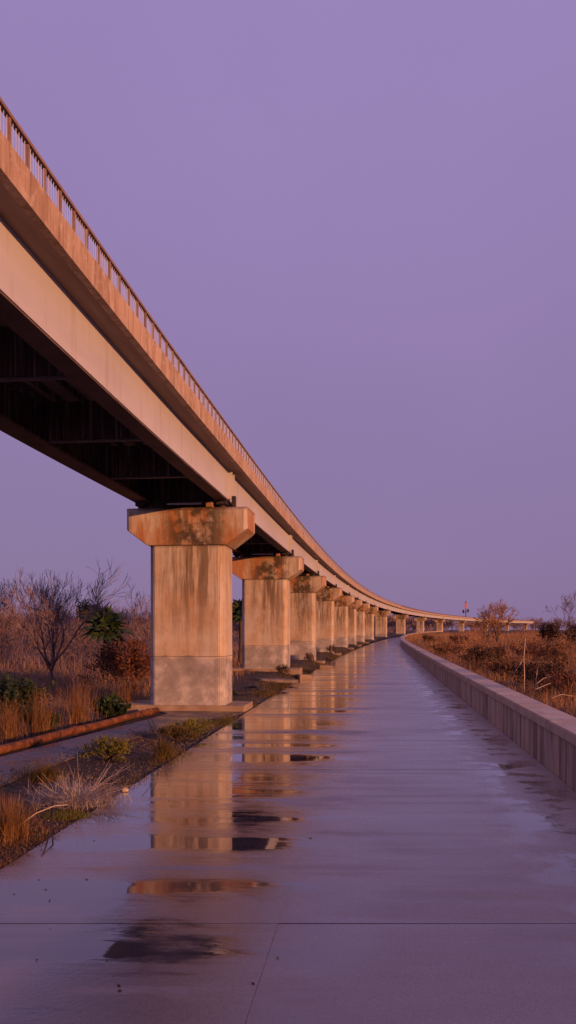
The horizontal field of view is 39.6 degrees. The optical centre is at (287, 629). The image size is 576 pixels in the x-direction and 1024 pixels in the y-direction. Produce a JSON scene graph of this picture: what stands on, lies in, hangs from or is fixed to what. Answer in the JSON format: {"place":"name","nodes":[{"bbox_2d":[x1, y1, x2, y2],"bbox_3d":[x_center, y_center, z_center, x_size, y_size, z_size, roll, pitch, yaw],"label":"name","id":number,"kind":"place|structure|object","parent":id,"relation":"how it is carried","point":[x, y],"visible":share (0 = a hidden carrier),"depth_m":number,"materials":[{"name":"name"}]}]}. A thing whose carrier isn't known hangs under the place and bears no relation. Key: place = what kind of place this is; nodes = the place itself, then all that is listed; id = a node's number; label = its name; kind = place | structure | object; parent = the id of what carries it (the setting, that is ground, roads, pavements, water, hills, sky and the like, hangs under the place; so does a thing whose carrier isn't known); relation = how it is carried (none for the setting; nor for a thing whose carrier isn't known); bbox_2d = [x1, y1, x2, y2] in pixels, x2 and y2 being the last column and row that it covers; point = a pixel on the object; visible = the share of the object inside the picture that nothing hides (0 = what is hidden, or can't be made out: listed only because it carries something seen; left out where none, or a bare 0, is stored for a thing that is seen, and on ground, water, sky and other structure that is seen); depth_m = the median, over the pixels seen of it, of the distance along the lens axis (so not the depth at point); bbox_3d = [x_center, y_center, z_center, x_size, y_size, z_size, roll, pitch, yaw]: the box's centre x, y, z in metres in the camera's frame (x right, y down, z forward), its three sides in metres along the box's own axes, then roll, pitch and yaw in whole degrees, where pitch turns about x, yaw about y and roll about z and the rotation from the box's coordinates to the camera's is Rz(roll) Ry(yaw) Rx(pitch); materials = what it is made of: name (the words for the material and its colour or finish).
{"place":"outdoors","nodes":[
{"label":"outdoors","id":0,"kind":"place"},
{"bbox_2d":[37,709,61,730],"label":"dark bush","id":1,"kind":"object","parent":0,"point":[55,717],"visible":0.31,"depth_m":15.54,"materials":[{"name":"green plant"}]},
{"bbox_2d":[0,654,150,744],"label":"dry grass","id":2,"kind":"structure","parent":0,"point":[18,675],"depth_m":26.00,"materials":[{"name":"plant"}]},
{"bbox_2d":[0,711,246,786],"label":"side path","id":3,"kind":"structure","parent":0,"point":[25,757],"depth_m":13.92,"materials":[{"name":"concrete"}]},
{"bbox_2d":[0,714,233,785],"bbox_3d":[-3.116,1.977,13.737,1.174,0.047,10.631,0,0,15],"label":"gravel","id":4,"kind":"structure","parent":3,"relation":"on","point":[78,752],"depth_m":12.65,"materials":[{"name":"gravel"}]},
{"bbox_2d":[1,711,236,782],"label":"lane weeds","id":5,"kind":"object","parent":3,"relation":"on","point":[144,732],"visible":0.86,"depth_m":12.35,"materials":[{"name":"green plant"}]},
{"bbox_2d":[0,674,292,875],"bbox_3d":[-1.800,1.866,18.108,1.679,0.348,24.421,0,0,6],"label":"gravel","id":6,"kind":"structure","parent":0,"point":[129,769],"depth_m":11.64,"materials":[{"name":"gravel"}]},
{"bbox_2d":[0,637,575,1023],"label":"path","id":7,"kind":"structure","parent":0,"point":[437,885],"depth_m":6.36,"materials":[{"name":"concrete"}]},
{"bbox_2d":[13,743,393,990],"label":"leaf litter","id":8,"kind":"object","parent":7,"relation":"on","point":[107,959],"visible":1,"depth_m":4.83,"materials":[{"name":"brown plant"}]},
{"bbox_2d":[0,630,575,867],"bbox_3d":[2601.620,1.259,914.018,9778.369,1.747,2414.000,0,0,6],"label":"ground","id":9,"kind":"structure","parent":0,"point":[247,677],"depth_m":14.67,"materials":[{"name":"soil"}]},
{"bbox_2d":[0,694,32,742],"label":"reed clump","id":10,"kind":"object","parent":9,"relation":"on","point":[9,729],"visible":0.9,"depth_m":14.46,"materials":[{"name":"plant"}]},
{"bbox_2d":[0,578,40,663],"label":"bare tree","id":11,"kind":"object","parent":9,"relation":"on","point":[2,604],"visible":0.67,"depth_m":37.75,"materials":[{"name":"brown plant"}]},
{"bbox_2d":[0,671,56,727],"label":"dark bush","id":12,"kind":"object","parent":9,"relation":"on","point":[8,689],"visible":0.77,"depth_m":16.09,"materials":[{"name":"green plant"}]},
{"bbox_2d":[0,790,67,846],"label":"dry grass tuft","id":13,"kind":"object","parent":9,"relation":"on","point":[12,826],"visible":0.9,"depth_m":7.63,"materials":[{"name":"plant"}]},
{"bbox_2d":[24,804,66,821],"bbox_3d":[-2.393,1.806,7.766,0.478,0.188,0.046,0,0,-22],"label":"dry stick","id":14,"kind":"object","parent":13,"relation":"in","point":[43,810],"visible":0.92,"depth_m":7.77,"materials":[{"name":"beige wood"}]},
{"bbox_2d":[2,681,72,736],"bbox_3d":[-4.721,1.479,15.269,1.722,1.133,1.712,0,0,6],"label":"reed clump","id":15,"kind":"object","parent":9,"relation":"on","point":[42,729],"visible":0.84,"depth_m":15.21,"materials":[{"name":"plant"}]},
{"bbox_2d":[0,813,82,874],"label":"grass","id":16,"kind":"structure","parent":9,"relation":"on","point":[17,847],"depth_m":7.50,"materials":[{"name":"brown plant"}]},
{"bbox_2d":[11,762,75,785],"bbox_3d":[-3.293,1.866,10.688,0.964,0.318,0.952,0,0,6],"label":"dry grass tuft","id":17,"kind":"object","parent":9,"relation":"on","point":[39,775],"visible":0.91,"depth_m":10.60,"materials":[{"name":"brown plant"}]},
{"bbox_2d":[41,801,53,856],"bbox_3d":[-2.318,1.897,7.769,0.060,0.242,1.549,0,0,-14],"label":"bent cane","id":18,"kind":"object","parent":9,"relation":"on","point":[52,811],"visible":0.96,"depth_m":7.71,"materials":[{"name":"brown plant"}]},
{"bbox_2d":[0,559,130,695],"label":"bare tree","id":19,"kind":"object","parent":9,"relation":"on","point":[57,604],"visible":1,"depth_m":23.82,"materials":[{"name":"brown plant"}]},
{"bbox_2d":[38,808,92,820],"bbox_3d":[-2.388,1.977,8.576,0.705,0.085,0.471,0,0,6],"label":"moss patch","id":20,"kind":"object","parent":9,"relation":"on","point":[65,814],"visible":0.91,"depth_m":8.53,"materials":[{"name":"green plant"}]},
{"bbox_2d":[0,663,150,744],"bbox_3d":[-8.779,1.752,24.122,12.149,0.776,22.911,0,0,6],"label":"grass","id":21,"kind":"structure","parent":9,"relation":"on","point":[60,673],"depth_m":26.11,"materials":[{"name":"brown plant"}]},
{"bbox_2d":[52,673,103,725],"bbox_3d":[-4.564,1.418,16.972,1.820,1.220,1.683,0,0,38],"label":"reed clump","id":22,"kind":"object","parent":9,"relation":"on","point":[81,717],"visible":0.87,"depth_m":16.90,"materials":[{"name":"plant"}]},
{"bbox_2d":[0,707,159,753],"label":"rusty pipe","id":23,"kind":"object","parent":9,"relation":"on","point":[32,741],"visible":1,"depth_m":15.00,"materials":[{"name":"metal"}]},
{"bbox_2d":[75,597,100,653],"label":"evergreen tree","id":24,"kind":"object","parent":9,"relation":"on","point":[84,607],"visible":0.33,"depth_m":45.67,"materials":[{"name":"green plant"}]},
{"bbox_2d":[0,754,177,812],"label":"dry grass tuft","id":25,"kind":"object","parent":9,"relation":"on","point":[69,799],"visible":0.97,"depth_m":9.14,"materials":[{"name":"beige plant"}]},
{"bbox_2d":[70,782,133,800],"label":"dry grass tuft","id":26,"kind":"object","parent":9,"relation":"on","point":[106,792],"visible":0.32,"depth_m":9.39,"materials":[{"name":"plant"}]},
{"bbox_2d":[79,605,133,680],"bbox_3d":[-6.373,0.490,28.040,1.990,2.828,2.058,0,0,6],"label":"fan palm","id":27,"kind":"object","parent":9,"relation":"on","point":[112,622],"visible":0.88,"depth_m":27.72,"materials":[{"name":"green plant"}]},
{"bbox_2d":[79,734,134,763],"bbox_3d":[-2.793,1.822,12.283,0.941,0.450,0.756,0,0,10],"label":"shrub","id":28,"kind":"object","parent":9,"relation":"on","point":[114,748],"visible":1,"depth_m":12.20,"materials":[{"name":"green plant"}]},
{"bbox_2d":[90,692,130,718],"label":"dark bush","id":29,"kind":"object","parent":9,"relation":"on","point":[112,706],"visible":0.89,"depth_m":17.52,"materials":[{"name":"green plant"}]},
{"bbox_2d":[75,634,150,692],"bbox_3d":[-4.970,1.081,24.503,3.133,1.918,2.315,0,0,17],"label":"red bush","id":30,"kind":"object","parent":9,"relation":"on","point":[111,662],"visible":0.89,"depth_m":24.26,"materials":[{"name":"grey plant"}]},
{"bbox_2d":[0,601,236,666],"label":"woods","id":31,"kind":"object","parent":9,"relation":"on","point":[144,630],"visible":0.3,"depth_m":41.28,"materials":[{"name":"brown plant"}]},
{"bbox_2d":[0,637,238,672],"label":"undergrowth","id":32,"kind":"object","parent":9,"relation":"on","point":[39,659],"visible":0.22,"depth_m":38.37,"materials":[{"name":"brown plant"}]},
{"bbox_2d":[106,674,147,702],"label":"reed clump","id":33,"kind":"object","parent":9,"relation":"on","point":[124,692],"visible":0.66,"depth_m":20.39,"materials":[{"name":"plant"}]},
{"bbox_2d":[22,714,237,815],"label":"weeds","id":34,"kind":"object","parent":9,"relation":"on","point":[102,779],"visible":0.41,"depth_m":10.71,"materials":[{"name":"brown plant"}]},
{"bbox_2d":[113,585,150,638],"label":"bare tree","id":35,"kind":"object","parent":9,"relation":"on","point":[133,611],"visible":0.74,"depth_m":42.73,"materials":[{"name":"brown plant"}]},
{"bbox_2d":[42,712,246,836],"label":"edge weeds","id":36,"kind":"object","parent":9,"relation":"on","point":[177,750],"visible":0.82,"depth_m":12.06,"materials":[{"name":"green plant"}]},
{"bbox_2d":[40,650,252,700],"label":"dry grass","id":37,"kind":"structure","parent":9,"relation":"on","point":[146,687],"depth_m":25.02,"materials":[{"name":"brown plant"}]},
{"bbox_2d":[129,712,171,751],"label":"weed stems","id":38,"kind":"object","parent":9,"relation":"on","point":[153,732],"visible":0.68,"depth_m":12.58,"materials":[{"name":"plant"}]},
{"bbox_2d":[141,713,182,760],"bbox_3d":[-1.968,1.589,12.434,0.800,0.893,1.242,0,0,-25],"label":"dry grass tuft","id":39,"kind":"object","parent":9,"relation":"on","point":[165,751],"visible":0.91,"depth_m":12.37,"materials":[{"name":"brown plant"}]},
{"bbox_2d":[157,723,200,741],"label":"shrub","id":40,"kind":"object","parent":9,"relation":"on","point":[187,734],"visible":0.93,"depth_m":14.36,"materials":[{"name":"brown plant"}]},
{"bbox_2d":[156,717,213,736],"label":"shrub","id":41,"kind":"object","parent":9,"relation":"on","point":[192,725],"visible":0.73,"depth_m":15.31,"materials":[{"name":"green plant"}]},
{"bbox_2d":[123,496,254,711],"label":"bridge pier","id":42,"kind":"structure","parent":9,"relation":"on","point":[191,607],"depth_m":19.54,"materials":[{"name":"concrete"}]},
{"bbox_2d":[0,97,533,622],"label":"viaduct deck","id":43,"kind":"structure","parent":42,"relation":"on","point":[94,385],"depth_m":12.52,"materials":[{"name":"concrete"}]},
{"bbox_2d":[463,601,468,616],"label":"signal mast","id":44,"kind":"object","parent":43,"relation":"on","point":[465,608],"visible":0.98,"depth_m":279.53,"materials":[{"name":"metal"}]},
{"bbox_2d":[204,717,233,726],"bbox_3d":[-1.474,1.976,17.253,0.674,0.088,1.532,0,0,6],"label":"moss patch","id":45,"kind":"object","parent":9,"relation":"on","point":[232,719],"visible":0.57,"depth_m":17.23,"materials":[{"name":"green plant"}]},
{"bbox_2d":[232,599,241,663],"bbox_3d":[-2.335,0.066,39.014,2.046,3.436,1.943,0,0,6],"label":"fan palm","id":46,"kind":"object","parent":9,"relation":"on","point":[236,611],"visible":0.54,"depth_m":38.86,"materials":[{"name":"green plant"}]},
{"bbox_2d":[232,685,258,694],"bbox_3d":[-1.376,1.852,24.498,0.900,0.179,2.665,0,0,6],"label":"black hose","id":47,"kind":"object","parent":9,"relation":"on","point":[248,693],"visible":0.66,"depth_m":24.71,"materials":[{"name":"rubber"}]},
{"bbox_2d":[232,550,303,676],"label":"bridge pier","id":48,"kind":"structure","parent":9,"relation":"on","point":[266,580],"depth_m":32.62,"materials":[{"name":"concrete"}]},
{"bbox_2d":[254,678,297,682],"bbox_3d":[-0.424,1.814,28.500,1.500,0.120,0.600,3,0,-28],"label":"broken slab","id":49,"kind":"object","parent":9,"relation":"on","point":[280,680],"depth_m":28.32,"materials":[{"name":"concrete"}]},
{"bbox_2d":[275,664,292,677],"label":"shrub","id":50,"kind":"object","parent":9,"relation":"on","point":[281,668],"visible":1,"depth_m":31.17,"materials":[{"name":"brown plant"}]},
{"bbox_2d":[0,614,575,636],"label":"distant woods","id":51,"kind":"object","parent":9,"relation":"on","point":[410,622],"visible":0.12,"depth_m":350.73,"materials":[{"name":"brown plant"}]},
{"bbox_2d":[298,674,311,678],"bbox_3d":[0.680,1.932,32.199,0.520,0.250,0.400,2,1,-11],"label":"rubble block","id":52,"kind":"object","parent":9,"relation":"on","point":[304,676],"depth_m":32.01,"materials":[{"name":"concrete"}]},
{"bbox_2d":[235,639,377,706],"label":"verge weeds","id":53,"kind":"object","parent":9,"relation":"on","point":[275,691],"visible":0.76,"depth_m":30.53,"materials":[{"name":"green plant"}]},
{"bbox_2d":[290,571,325,663],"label":"bridge pier","id":54,"kind":"structure","parent":9,"relation":"on","point":[304,590],"depth_m":44.38,"materials":[{"name":"concrete"}]},
{"bbox_2d":[303,652,315,660],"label":"shrub","id":55,"kind":"object","parent":9,"relation":"on","point":[309,657],"visible":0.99,"depth_m":43.53,"materials":[{"name":"plant"}]},
{"bbox_2d":[319,665,332,667],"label":"rubble block","id":56,"kind":"object","parent":9,"relation":"on","point":[325,666],"depth_m":40.75,"materials":[{"name":"concrete"}]},
{"bbox_2d":[316,584,341,655],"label":"bridge pier","id":57,"kind":"structure","parent":9,"relation":"on","point":[327,597],"depth_m":57.05,"materials":[{"name":"concrete"}]},
{"bbox_2d":[327,645,336,653],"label":"shrub","id":58,"kind":"object","parent":9,"relation":"on","point":[332,648],"visible":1,"depth_m":55.87,"materials":[{"name":"grey plant"}]},
{"bbox_2d":[334,592,354,649],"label":"bridge pier","id":59,"kind":"structure","parent":9,"relation":"on","point":[343,602],"depth_m":70.03,"materials":[{"name":"concrete"}]},
{"bbox_2d":[348,597,361,645],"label":"bridge pier","id":60,"kind":"structure","parent":9,"relation":"on","point":[352,619],"depth_m":79.66,"materials":[{"name":"concrete"}]},
{"bbox_2d":[357,601,369,643],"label":"bridge pier","id":61,"kind":"structure","parent":9,"relation":"on","point":[363,608],"depth_m":90.51,"materials":[{"name":"concrete"}]},
{"bbox_2d":[365,605,377,641],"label":"bridge pier","id":62,"kind":"structure","parent":9,"relation":"on","point":[370,612],"depth_m":103.83,"materials":[{"name":"concrete"}]},
{"bbox_2d":[374,609,390,637],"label":"bridge pier","id":63,"kind":"structure","parent":9,"relation":"on","point":[380,623],"depth_m":125.54,"materials":[{"name":"concrete"}]},
{"bbox_2d":[393,613,407,634],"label":"bridge pier","id":64,"kind":"structure","parent":9,"relation":"on","point":[399,624],"depth_m":158.91,"materials":[{"name":"concrete"}]},
{"bbox_2d":[414,616,426,632],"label":"bridge pier","id":65,"kind":"structure","parent":9,"relation":"on","point":[419,623],"depth_m":195.55,"materials":[{"name":"concrete"}]},
{"bbox_2d":[422,634,441,642],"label":"dry shrub","id":66,"kind":"object","parent":9,"relation":"on","point":[427,637],"visible":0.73,"depth_m":74.96,"materials":[{"name":"brown plant"}]},
{"bbox_2d":[434,619,444,631],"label":"bridge pier","id":67,"kind":"structure","parent":9,"relation":"on","point":[439,624],"depth_m":232.97,"materials":[{"name":"concrete"}]},
{"bbox_2d":[428,641,468,654],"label":"dry shrub","id":68,"kind":"object","parent":9,"relation":"on","point":[444,649],"visible":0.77,"depth_m":43.88,"materials":[{"name":"brown plant"}]},
{"bbox_2d":[447,634,475,645],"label":"dry shrub","id":69,"kind":"object","parent":9,"relation":"on","point":[453,639],"visible":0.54,"depth_m":59.68,"materials":[{"name":"brown plant"}]},
{"bbox_2d":[457,620,465,631],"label":"bridge pier","id":70,"kind":"structure","parent":9,"relation":"on","point":[461,625],"depth_m":275.56,"materials":[{"name":"concrete"}]},
{"bbox_2d":[454,644,505,669],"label":"dry shrub","id":71,"kind":"object","parent":9,"relation":"on","point":[477,652],"visible":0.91,"depth_m":30.06,"materials":[{"name":"brown plant"}]},
{"bbox_2d":[464,618,502,639],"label":"bare bush","id":72,"kind":"object","parent":9,"relation":"on","point":[482,626],"visible":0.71,"depth_m":65.97,"materials":[{"name":"brown plant"}]},
{"bbox_2d":[400,631,575,791],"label":"concrete wall","id":73,"kind":"structure","parent":9,"relation":"on","point":[543,734],"depth_m":14.15,"materials":[{"name":"grey concrete"}]},
{"bbox_2d":[404,630,575,716],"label":"dry grass","id":74,"kind":"structure","parent":9,"relation":"on","point":[414,636],"depth_m":36.37,"materials":[{"name":"brown plant"}]},
{"bbox_2d":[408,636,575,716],"bbox_3d":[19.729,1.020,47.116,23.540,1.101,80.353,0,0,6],"label":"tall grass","id":75,"kind":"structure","parent":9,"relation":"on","point":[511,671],"depth_m":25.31,"materials":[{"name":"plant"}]},
{"bbox_2d":[472,598,519,643],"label":"bare bush","id":76,"kind":"object","parent":9,"relation":"on","point":[485,615],"visible":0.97,"depth_m":61.89,"materials":[{"name":"brown plant"}]},
{"bbox_2d":[485,644,509,664],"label":"dry shrub","id":77,"kind":"object","parent":9,"relation":"on","point":[501,652],"visible":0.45,"depth_m":30.97,"materials":[{"name":"brown plant"}]},
{"bbox_2d":[436,626,575,669],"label":"scrub","id":78,"kind":"object","parent":9,"relation":"on","point":[533,640],"visible":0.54,"depth_m":47.07,"materials":[{"name":"brown plant"}]},
{"bbox_2d":[478,655,539,679],"bbox_3d":[6.762,1.153,24.032,1.898,0.808,1.968,0,0,33],"label":"dry shrub","id":79,"kind":"object","parent":9,"relation":"on","point":[507,665],"visible":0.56,"depth_m":24.02,"materials":[{"name":"brown plant"}]},
{"bbox_2d":[523,638,525,693],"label":"dry stalk","id":80,"kind":"object","parent":9,"relation":"on","point":[524,668],"visible":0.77,"depth_m":18.50,"materials":[{"name":"beige plant"}]},
{"bbox_2d":[505,640,550,659],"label":"dry shrub","id":81,"kind":"object","parent":9,"relation":"on","point":[529,648],"visible":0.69,"depth_m":36.02,"materials":[{"name":"brown plant"}]},
{"bbox_2d":[509,660,546,685],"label":"dry shrub","id":82,"kind":"object","parent":9,"relation":"on","point":[526,675],"visible":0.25,"depth_m":21.03,"materials":[{"name":"brown plant"}]},
{"bbox_2d":[498,660,573,687],"bbox_3d":[6.303,1.132,19.880,2.073,0.750,1.892,0,0,-14],"label":"dry shrub","id":83,"kind":"object","parent":9,"relation":"on","point":[557,667],"visible":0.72,"depth_m":19.94,"materials":[{"name":"brown plant"}]},
{"bbox_2d":[524,670,575,698],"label":"dry shrub","id":84,"kind":"object","parent":9,"relation":"on","point":[553,681],"visible":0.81,"depth_m":17.03,"materials":[{"name":"brown plant"}]},
{"bbox_2d":[537,621,563,644],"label":"rounded bush","id":85,"kind":"object","parent":9,"relation":"on","point":[550,630],"visible":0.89,"depth_m":57.85,"materials":[{"name":"green plant"}]},
{"bbox_2d":[530,639,575,665],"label":"dry shrub","id":86,"kind":"object","parent":9,"relation":"on","point":[553,650],"visible":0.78,"depth_m":30.00,"materials":[{"name":"brown plant"}]},
{"bbox_2d":[545,593,575,641],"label":"bare tree","id":87,"kind":"object","parent":9,"relation":"on","point":[566,603],"visible":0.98,"depth_m":46.39,"materials":[{"name":"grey plant"}]},
{"bbox_2d":[561,623,575,643],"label":"evergreen bush","id":88,"kind":"object","parent":9,"relation":"on","point":[573,635],"visible":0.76,"depth_m":51.91,"materials":[{"name":"plant"}]},
{"bbox_2d":[0,0,575,629],"label":"sky","id":89,"kind":"structure","parent":0,"point":[352,223],"materials":[{"name":"purple"}]}
]}

